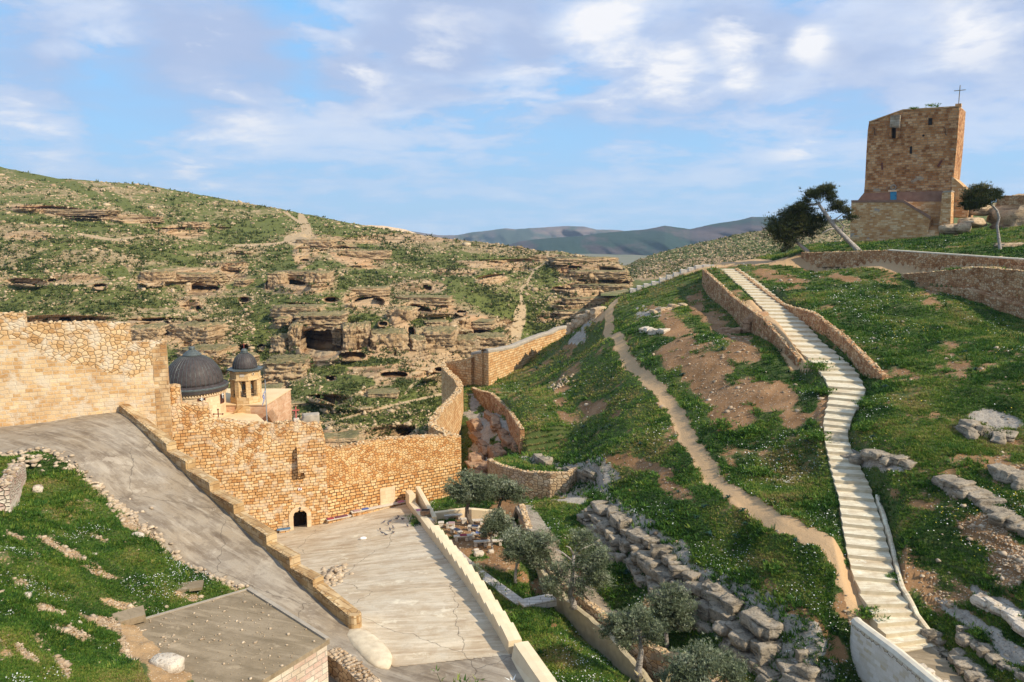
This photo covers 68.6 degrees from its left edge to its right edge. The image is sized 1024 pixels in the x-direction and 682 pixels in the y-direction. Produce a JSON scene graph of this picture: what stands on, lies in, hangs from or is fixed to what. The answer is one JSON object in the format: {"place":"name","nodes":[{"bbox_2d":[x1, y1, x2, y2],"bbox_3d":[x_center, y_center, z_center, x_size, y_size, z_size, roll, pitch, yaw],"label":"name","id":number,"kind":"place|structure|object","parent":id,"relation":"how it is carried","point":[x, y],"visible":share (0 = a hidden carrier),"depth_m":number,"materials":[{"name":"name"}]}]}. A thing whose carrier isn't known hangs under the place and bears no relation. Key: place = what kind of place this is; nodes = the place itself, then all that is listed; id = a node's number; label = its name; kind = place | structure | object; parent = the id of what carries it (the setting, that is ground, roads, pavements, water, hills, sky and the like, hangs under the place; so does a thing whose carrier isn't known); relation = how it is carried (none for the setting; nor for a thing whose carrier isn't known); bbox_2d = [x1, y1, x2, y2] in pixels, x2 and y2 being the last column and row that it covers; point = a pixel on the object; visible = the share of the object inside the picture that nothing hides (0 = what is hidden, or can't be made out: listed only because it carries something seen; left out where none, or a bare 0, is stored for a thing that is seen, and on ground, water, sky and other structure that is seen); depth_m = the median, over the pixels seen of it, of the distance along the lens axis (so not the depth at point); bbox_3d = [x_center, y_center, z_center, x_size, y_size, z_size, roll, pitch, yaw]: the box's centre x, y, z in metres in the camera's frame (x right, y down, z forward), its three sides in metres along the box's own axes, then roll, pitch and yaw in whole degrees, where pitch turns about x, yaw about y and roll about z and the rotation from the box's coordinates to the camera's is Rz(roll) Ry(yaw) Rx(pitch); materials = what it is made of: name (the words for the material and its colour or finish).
{"place":"outdoors","nodes":[
{"label":"outdoors","id":0,"kind":"place"},
{"bbox_2d":[0,450,310,681],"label":"grass slope","id":1,"kind":"structure","parent":0,"point":[145,650],"depth_m":37.44,"materials":[{"name":"green plant"}]},
{"bbox_2d":[0,462,26,511],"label":"pale stone wall","id":2,"kind":"structure","parent":1,"relation":"on","point":[13,479],"depth_m":43.02,"materials":[{"name":"beige stone"}]},
{"bbox_2d":[0,496,237,678],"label":"slope stones","id":3,"kind":"object","parent":1,"relation":"on","point":[66,664],"visible":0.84,"depth_m":34.70,"materials":[{"name":"beige stone"}]},
{"bbox_2d":[0,446,253,588],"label":"rubble kerb","id":4,"kind":"structure","parent":1,"relation":"on","point":[134,516],"depth_m":46.57,"materials":[{"name":"stone"}]},
{"bbox_2d":[135,587,329,681],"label":"flat roof building","id":5,"kind":"structure","parent":1,"relation":"on","point":[307,661],"depth_m":34.87,"materials":[{"name":"concrete"}]},
{"bbox_2d":[110,605,145,624],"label":"concrete slab","id":6,"kind":"structure","parent":5,"relation":"on","point":[134,615],"depth_m":36.13,"materials":[{"name":"grey concrete"}]},
{"bbox_2d":[149,652,184,673],"bbox_3d":[-14.891,13.965,32.310,1.623,0.744,0.998,5,10,29],"label":"boulder","id":7,"kind":"object","parent":5,"relation":"on","point":[171,662],"visible":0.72,"depth_m":32.09,"materials":[{"name":"stone"}]},
{"bbox_2d":[135,593,324,680],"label":"roof pebbles","id":8,"kind":"object","parent":5,"relation":"on","point":[254,642],"visible":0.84,"depth_m":35.09,"materials":[{"name":"stone"}]},
{"bbox_2d":[220,388,291,421],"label":"rooftop annexe","id":9,"kind":"structure","parent":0,"point":[279,408],"depth_m":85.17,"materials":[{"name":"paint"}]},
{"bbox_2d":[168,340,228,416],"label":"domed church","id":10,"kind":"structure","parent":9,"relation":"on","point":[196,375],"depth_m":79.90,"materials":[{"name":"grey metal"}]},
{"bbox_2d":[226,348,262,413],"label":"bell tower","id":11,"kind":"structure","parent":9,"relation":"on","point":[245,374],"depth_m":83.30,"materials":[{"name":"stone"}]},
{"bbox_2d":[0,412,523,681],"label":"ramp","id":12,"kind":"structure","parent":0,"point":[122,457],"depth_m":47.55,"materials":[{"name":"concrete"}]},
{"bbox_2d":[0,310,172,437],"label":"monastery wall","id":13,"kind":"structure","parent":12,"relation":"on","point":[50,370],"depth_m":58.34,"materials":[{"name":"stone"}]},
{"bbox_2d":[119,404,361,628],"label":"ramp parapet","id":14,"kind":"structure","parent":12,"relation":"on","point":[332,601],"depth_m":47.23,"materials":[{"name":"beige stone"}]},
{"bbox_2d":[327,647,380,681],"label":"rubble wall","id":15,"kind":"structure","parent":12,"relation":"on","point":[344,665],"depth_m":35.27,"materials":[{"name":"stone"}]},
{"bbox_2d":[0,167,632,439],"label":"valley hillside","id":16,"kind":"structure","parent":0,"point":[321,349],"depth_m":278.56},
{"bbox_2d":[41,209,122,216],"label":"cliff crag","id":17,"kind":"structure","parent":16,"relation":"on","point":[85,212],"depth_m":336.40,"materials":[{"name":"stone"}]},
{"bbox_2d":[131,322,172,340],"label":"cliff crag","id":18,"kind":"structure","parent":16,"relation":"on","point":[152,331],"depth_m":202.16,"materials":[{"name":"stone"}]},
{"bbox_2d":[138,270,176,282],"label":"cliff crag","id":19,"kind":"structure","parent":16,"relation":"on","point":[152,276],"depth_m":258.06,"materials":[{"name":"stone"}]},
{"bbox_2d":[167,320,229,345],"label":"cliff crag","id":20,"kind":"structure","parent":16,"relation":"on","point":[206,332],"depth_m":205.86,"materials":[{"name":"stone"}]},
{"bbox_2d":[176,272,227,286],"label":"cliff crag","id":21,"kind":"structure","parent":16,"relation":"on","point":[214,279],"depth_m":264.02,"materials":[{"name":"stone"}]},
{"bbox_2d":[174,343,239,356],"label":"cliff crag","id":22,"kind":"structure","parent":16,"relation":"on","point":[213,350],"depth_m":192.95,"materials":[{"name":"stone"}]},
{"bbox_2d":[262,353,311,383],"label":"cliff crag","id":23,"kind":"structure","parent":16,"relation":"on","point":[287,367],"depth_m":183.93,"materials":[{"name":"stone"}]},
{"bbox_2d":[287,320,306,350],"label":"cliff crag","id":24,"kind":"structure","parent":16,"relation":"on","point":[296,335],"depth_m":202.73,"materials":[{"name":"stone"}]},
{"bbox_2d":[269,304,329,318],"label":"cliff crag","id":25,"kind":"structure","parent":16,"relation":"on","point":[286,310],"depth_m":220.74,"materials":[{"name":"stone"}]},
{"bbox_2d":[0,170,631,438],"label":"hillside shrubs","id":26,"kind":"object","parent":16,"relation":"on","point":[359,363],"visible":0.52,"depth_m":268.23,"materials":[{"name":"green plant"}]},
{"bbox_2d":[0,169,633,434],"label":"hillside stones","id":27,"kind":"object","parent":16,"relation":"on","point":[326,410],"visible":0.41,"depth_m":281.51,"materials":[{"name":"beige stone"}]},
{"bbox_2d":[293,310,349,330],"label":"cliff crag","id":28,"kind":"structure","parent":16,"relation":"on","point":[323,320],"depth_m":210.29,"materials":[{"name":"stone"}]},
{"bbox_2d":[324,429,365,446],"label":"cliff crag","id":29,"kind":"structure","parent":16,"relation":"on","point":[342,438],"depth_m":144.23,"materials":[{"name":"stone"}]},
{"bbox_2d":[342,322,356,350],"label":"cliff crag","id":30,"kind":"structure","parent":16,"relation":"on","point":[349,334],"depth_m":196.21,"materials":[{"name":"stone"}]},
{"bbox_2d":[332,249,391,260],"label":"cliff crag","id":31,"kind":"structure","parent":16,"relation":"on","point":[378,255],"depth_m":322.41,"materials":[{"name":"stone"}]},
{"bbox_2d":[354,320,370,349],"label":"cliff crag","id":32,"kind":"structure","parent":16,"relation":"on","point":[363,328],"depth_m":201.10,"materials":[{"name":"stone"}]},
{"bbox_2d":[369,328,409,354],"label":"cliff crag","id":33,"kind":"structure","parent":16,"relation":"on","point":[388,337],"depth_m":200.09,"materials":[{"name":"stone"}]},
{"bbox_2d":[386,306,419,332],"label":"cliff crag","id":34,"kind":"structure","parent":16,"relation":"on","point":[405,313],"depth_m":225.63,"materials":[{"name":"stone"}]},
{"bbox_2d":[395,294,454,305],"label":"cliff crag","id":35,"kind":"structure","parent":16,"relation":"on","point":[440,300],"depth_m":252.71,"materials":[{"name":"stone"}]},
{"bbox_2d":[422,325,458,352],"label":"cliff crag","id":36,"kind":"structure","parent":16,"relation":"on","point":[446,336],"depth_m":207.46,"materials":[{"name":"stone"}]},
{"bbox_2d":[455,334,482,357],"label":"cliff crag","id":37,"kind":"structure","parent":16,"relation":"on","point":[467,345],"depth_m":210.93,"materials":[{"name":"stone"}]},
{"bbox_2d":[466,332,508,348],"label":"cliff crag","id":38,"kind":"structure","parent":16,"relation":"on","point":[492,340],"depth_m":224.62,"materials":[{"name":"stone"}]},
{"bbox_2d":[546,256,618,264],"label":"cliff crag","id":39,"kind":"structure","parent":16,"relation":"on","point":[560,260],"depth_m":322.83,"materials":[{"name":"stone"}]},
{"bbox_2d":[568,270,629,279],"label":"cliff crag","id":40,"kind":"structure","parent":16,"relation":"on","point":[610,274],"depth_m":308.91,"materials":[{"name":"stone"}]},
{"bbox_2d":[277,504,509,666],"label":"courtyard","id":41,"kind":"structure","parent":0,"point":[403,589],"depth_m":48.00,"materials":[{"name":"beige stone"}]},
{"bbox_2d":[170,383,327,532],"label":"gate wall","id":42,"kind":"structure","parent":41,"relation":"on","point":[263,471],"depth_m":65.52,"materials":[{"name":"stone"}]},
{"bbox_2d":[321,562,353,585],"bbox_3d":[-12.220,16.114,51.016,2.918,1.215,5.760,0,9,0],"label":"stone pile","id":43,"kind":"object","parent":41,"relation":"on","point":[333,575],"visible":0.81,"depth_m":50.95,"materials":[{"name":"beige stone"}]},
{"bbox_2d":[347,628,391,669],"bbox_3d":[-7.447,16.079,39.216,1.504,0.702,4.464,-7,11,-39],"label":"render mound","id":44,"kind":"object","parent":41,"relation":"on","point":[371,649],"visible":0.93,"depth_m":38.71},
{"bbox_2d":[405,486,521,653],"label":"stepped parapet","id":45,"kind":"structure","parent":41,"relation":"on","point":[504,627],"depth_m":48.24,"materials":[{"name":"beige stone"}]},
{"bbox_2d":[458,549,556,607],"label":"garden path","id":46,"kind":"structure","parent":0,"point":[510,595],"depth_m":50.60,"materials":[{"name":"grey stone"}]},
{"bbox_2d":[0,0,1023,234],"label":"sky","id":47,"kind":"structure","parent":0,"point":[436,117],"materials":[{"name":"blue"}]},
{"bbox_2d":[411,226,621,244],"bbox_3d":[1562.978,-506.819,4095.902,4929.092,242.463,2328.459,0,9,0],"label":"mountain range","id":48,"kind":"structure","parent":0,"point":[504,236],"depth_m":4437.27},
{"bbox_2d":[509,217,797,255],"bbox_3d":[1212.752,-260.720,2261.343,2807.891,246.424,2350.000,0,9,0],"label":"mountain range","id":49,"kind":"structure","parent":0,"point":[649,242],"depth_m":2759.70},
{"bbox_2d":[416,226,1023,681],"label":"hill ground","id":50,"kind":"structure","parent":0,"point":[766,514],"depth_m":62.90,"materials":[{"name":"green plant"}]},
{"bbox_2d":[325,433,460,517],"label":"curtain wall","id":51,"kind":"structure","parent":50,"relation":"on","point":[376,471],"depth_m":70.70,"materials":[{"name":"stone"}]},
{"bbox_2d":[427,357,473,435],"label":"curving wall","id":52,"kind":"structure","parent":50,"relation":"on","point":[447,415],"depth_m":100.79,"materials":[{"name":"stone"}]},
{"bbox_2d":[426,507,504,519],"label":"garden back wall","id":53,"kind":"structure","parent":50,"relation":"on","point":[475,513],"depth_m":65.09,"materials":[{"name":"beige stone"}]},
{"bbox_2d":[441,465,499,524],"bbox_3d":[-3.468,13.021,62.725,5.214,5.312,3.215,0,9,0],"label":"olive tree","id":54,"kind":"object","parent":50,"relation":"on","point":[470,487],"visible":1,"depth_m":62.26,"materials":[{"name":"green plant"}]},
{"bbox_2d":[464,451,487,476],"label":"rock ledge","id":55,"kind":"object","parent":50,"relation":"on","point":[477,460],"visible":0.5,"depth_m":83.01,"materials":[{"name":"brown stone"}]},
{"bbox_2d":[466,418,506,459],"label":"rock ledge","id":56,"kind":"object","parent":50,"relation":"on","point":[485,448],"visible":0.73,"depth_m":92.27,"materials":[{"name":"brown stone"}]},
{"bbox_2d":[471,387,524,452],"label":"terrace wall","id":57,"kind":"structure","parent":50,"relation":"on","point":[488,401],"depth_m":97.27,"materials":[{"name":"stone"}]},
{"bbox_2d":[478,507,518,548],"bbox_3d":[-1.171,14.839,58.450,3.247,4.096,2.645,-3,9,-20],"label":"olive tree","id":58,"kind":"object","parent":50,"relation":"on","point":[496,521],"visible":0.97,"depth_m":58.03,"materials":[{"name":"green plant"}]},
{"bbox_2d":[483,410,517,451],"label":"rock ledge","id":59,"kind":"object","parent":50,"relation":"on","point":[508,441],"visible":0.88,"depth_m":92.15,"materials":[{"name":"stone"}]},
{"bbox_2d":[479,473,531,508],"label":"olive tree","id":60,"kind":"object","parent":50,"relation":"on","point":[514,491],"visible":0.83,"depth_m":65.20,"materials":[{"name":"green plant"}]},
{"bbox_2d":[471,325,566,385],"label":"ridge wall","id":61,"kind":"structure","parent":50,"relation":"on","point":[491,366],"depth_m":123.10,"materials":[{"name":"beige stone"}]},
{"bbox_2d":[492,524,560,582],"bbox_3d":[0.957,14.955,52.819,4.969,4.347,3.140,0,9,0],"label":"olive tree","id":62,"kind":"object","parent":50,"relation":"on","point":[533,547],"visible":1,"depth_m":52.33,"materials":[{"name":"green plant"}]},
{"bbox_2d":[487,458,577,498],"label":"curved terrace wall","id":63,"kind":"structure","parent":50,"relation":"on","point":[542,484],"depth_m":69.08,"materials":[{"name":"stone"}]},
{"bbox_2d":[511,641,556,681],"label":"block parapet","id":64,"kind":"structure","parent":50,"relation":"on","point":[530,665],"depth_m":36.69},
{"bbox_2d":[533,453,596,480],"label":"rock ledge","id":65,"kind":"object","parent":50,"relation":"on","point":[584,473],"visible":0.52,"depth_m":69.41,"materials":[{"name":"grey stone"}]},
{"bbox_2d":[531,524,616,609],"bbox_3d":[4.022,14.510,48.347,5.572,5.623,3.277,0,9,0],"label":"olive tree","id":66,"kind":"object","parent":50,"relation":"on","point":[598,562],"visible":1,"depth_m":47.98,"materials":[{"name":"green plant"}]},
{"bbox_2d":[511,521,652,681],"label":"garden kerb wall","id":67,"kind":"structure","parent":50,"relation":"on","point":[582,621],"depth_m":47.21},
{"bbox_2d":[565,306,605,334],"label":"rock ledge","id":68,"kind":"object","parent":50,"relation":"on","point":[593,314],"visible":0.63,"depth_m":121.08,"materials":[{"name":"beige stone"}]},
{"bbox_2d":[512,505,698,664],"bbox_3d":[5.064,16.573,52.277,2.325,2.255,26.764,-3,9,-21],"label":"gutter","id":69,"kind":"object","parent":50,"relation":"on","point":[535,521],"visible":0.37,"depth_m":55.01,"materials":[{"name":"concrete"}]},
{"bbox_2d":[581,500,631,553],"bbox_3d":[7.080,13.896,57.029,2.779,2.679,7.997,-2,9,-10],"label":"rock ledge","id":70,"kind":"object","parent":50,"relation":"on","point":[610,520],"visible":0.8,"depth_m":55.95,"materials":[{"name":"grey stone"}]},
{"bbox_2d":[518,504,721,681],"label":"garden retaining wall","id":71,"kind":"structure","parent":50,"relation":"on","point":[649,666],"depth_m":45.71,"materials":[{"name":"stone"}]},
{"bbox_2d":[593,596,673,677],"bbox_3d":[6.651,16.421,41.461,4.524,4.459,2.597,0,9,0],"label":"olive tree","id":72,"kind":"object","parent":50,"relation":"on","point":[623,624],"visible":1,"depth_m":41.00,"materials":[{"name":"green plant"}]},
{"bbox_2d":[607,526,701,601],"bbox_3d":[9.386,15.212,49.673,2.919,3.240,9.401,-3,9,-21],"label":"rock ledge","id":73,"kind":"object","parent":50,"relation":"on","point":[637,542],"visible":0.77,"depth_m":49.59,"materials":[{"name":"grey stone"}]},
{"bbox_2d":[638,581,700,648],"bbox_3d":[9.222,16.351,43.871,3.779,4.811,2.673,1,9,10],"label":"olive tree","id":74,"kind":"object","parent":50,"relation":"on","point":[678,613],"visible":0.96,"depth_m":43.49,"materials":[{"name":"green plant"}]},
{"bbox_2d":[652,632,757,681],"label":"olive tree","id":75,"kind":"object","parent":50,"relation":"on","point":[684,667],"visible":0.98,"depth_m":36.97,"materials":[{"name":"green plant"}]},
{"bbox_2d":[401,223,1023,681],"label":"meadow grass","id":76,"kind":"structure","parent":50,"relation":"on","point":[597,663],"depth_m":57.59,"materials":[{"name":"green plant"}]},
{"bbox_2d":[409,226,1023,681],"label":"herb clumps","id":77,"kind":"object","parent":50,"relation":"on","point":[671,530],"visible":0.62,"depth_m":55.39,"materials":[{"name":"green plant"}]},
{"bbox_2d":[432,240,1023,681],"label":"wild flowers","id":78,"kind":"object","parent":50,"relation":"on","point":[788,482],"visible":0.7,"depth_m":48.61,"materials":[{"name":"white plant"}]},
{"bbox_2d":[676,578,783,677],"bbox_3d":[12.272,16.339,42.480,2.597,3.439,8.730,-4,9,-22],"label":"rock ledge","id":79,"kind":"object","parent":50,"relation":"on","point":[754,633],"visible":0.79,"depth_m":41.05,"materials":[{"name":"grey stone"}]},
{"bbox_2d":[441,223,1023,681],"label":"loose stones","id":80,"kind":"object","parent":50,"relation":"on","point":[1005,553],"visible":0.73,"depth_m":42.09,"materials":[{"name":"beige stone"}]},
{"bbox_2d":[702,269,802,366],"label":"stair retaining wall","id":81,"kind":"structure","parent":50,"relation":"on","point":[736,307],"depth_m":90.80,"materials":[{"name":"stone"}]},
{"bbox_2d":[755,648,827,681],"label":"rock ledge","id":82,"kind":"object","parent":50,"relation":"on","point":[801,671],"visible":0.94,"depth_m":37.96,"materials":[{"name":"grey stone"}]},
{"bbox_2d":[759,201,832,255],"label":"pine tree","id":83,"kind":"object","parent":50,"relation":"on","point":[783,226],"visible":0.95,"depth_m":115.71,"materials":[{"name":"green plant"}]},
{"bbox_2d":[734,268,888,380],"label":"stair side wall","id":84,"kind":"structure","parent":50,"relation":"on","point":[863,362],"depth_m":74.71,"materials":[{"name":"stone"}]},
{"bbox_2d":[788,181,861,250],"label":"pine tree","id":85,"kind":"object","parent":50,"relation":"on","point":[826,190],"visible":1,"depth_m":113.91,"materials":[{"name":"green plant"}]},
{"bbox_2d":[722,269,935,651],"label":"staircase","id":86,"kind":"structure","parent":50,"relation":"on","point":[869,557],"depth_m":47.62,"materials":[{"name":"stone"}]},
{"bbox_2d":[801,250,887,266],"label":"track side wall","id":87,"kind":"structure","parent":50,"relation":"on","point":[837,259],"depth_m":108.80,"materials":[{"name":"stone"}]},
{"bbox_2d":[840,449,917,469],"bbox_3d":[24.902,8.130,50.692,2.533,1.728,5.763,-3,9,-21],"label":"rock ledge","id":88,"kind":"object","parent":50,"relation":"on","point":[883,458],"visible":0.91,"depth_m":49.89,"materials":[{"name":"grey stone"}]},
{"bbox_2d":[850,617,940,681],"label":"landing wall","id":89,"kind":"structure","parent":50,"relation":"on","point":[876,656],"depth_m":36.34,"materials":[{"name":"white paint"}]},
{"bbox_2d":[850,106,972,241],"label":"watchtower","id":90,"kind":"structure","parent":50,"relation":"on","point":[914,184],"depth_m":133.40,"materials":[{"name":"brown stone"}]},
{"bbox_2d":[887,249,1023,270],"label":"white capped wall","id":91,"kind":"structure","parent":50,"relation":"on","point":[921,260],"depth_m":94.67,"materials":[{"name":"stone"}]},
{"bbox_2d":[920,628,993,681],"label":"rock ledge","id":92,"kind":"object","parent":50,"relation":"on","point":[968,669],"visible":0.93,"depth_m":35.85,"materials":[{"name":"grey stone"}]},
{"bbox_2d":[901,266,1023,302],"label":"path retaining wall","id":93,"kind":"structure","parent":50,"relation":"on","point":[989,280],"depth_m":85.08,"materials":[{"name":"stone"}]},
{"bbox_2d":[923,286,1023,319],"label":"track wall","id":94,"kind":"structure","parent":50,"relation":"on","point":[1005,305],"depth_m":82.66,"materials":[{"name":"stone"}]},
{"bbox_2d":[931,474,1023,536],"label":"rock ledge","id":95,"kind":"object","parent":50,"relation":"on","point":[984,500],"visible":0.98,"depth_m":43.02,"materials":[{"name":"grey stone"}]},
{"bbox_2d":[956,181,1005,248],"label":"pine tree","id":96,"kind":"object","parent":50,"relation":"on","point":[976,196],"visible":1,"depth_m":98.82,"materials":[{"name":"green plant"}]},
{"bbox_2d":[953,419,1018,444],"bbox_3d":[32.551,6.231,50.888,4.133,1.467,3.842,0,9,0],"label":"rock ledge","id":97,"kind":"object","parent":50,"relation":"on","point":[972,429],"visible":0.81,"depth_m":50.38,"materials":[{"name":"grey stone"}]},
{"bbox_2d":[955,625,1023,681],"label":"rock ledge","id":98,"kind":"object","parent":50,"relation":"on","point":[964,640],"visible":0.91,"depth_m":35.39,"materials":[{"name":"grey stone"}]},
{"bbox_2d":[970,592,1023,636],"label":"rock ledge","id":99,"kind":"object","parent":50,"relation":"on","point":[987,603],"visible":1,"depth_m":36.87,"materials":[{"name":"stone"}]},
{"bbox_2d":[986,194,1023,228],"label":"rock bank","id":100,"kind":"object","parent":50,"relation":"on","point":[1012,215],"visible":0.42,"depth_m":126.40,"materials":[{"name":"beige stone"}]},
{"bbox_2d":[987,463,1023,490],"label":"rock ledge","id":101,"kind":"object","parent":50,"relation":"on","point":[1004,473],"visible":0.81,"depth_m":44.58,"materials":[{"name":"grey stone"}]},
{"bbox_2d":[601,203,994,295],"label":"back hill","id":102,"kind":"structure","parent":0,"point":[638,281],"depth_m":440.42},
{"bbox_2d":[625,219,850,277],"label":"back hill shrubs","id":103,"kind":"object","parent":102,"relation":"on","point":[682,261],"visible":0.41,"depth_m":433.36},
{"bbox_2d":[628,219,850,278],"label":"back hill stones","id":104,"kind":"object","parent":102,"relation":"on","point":[686,266],"visible":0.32,"depth_m":437.29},
{"bbox_2d":[906,648,964,681],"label":"landing","id":105,"kind":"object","parent":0,"point":[935,662],"depth_m":36.23,"materials":[{"name":"stone"}]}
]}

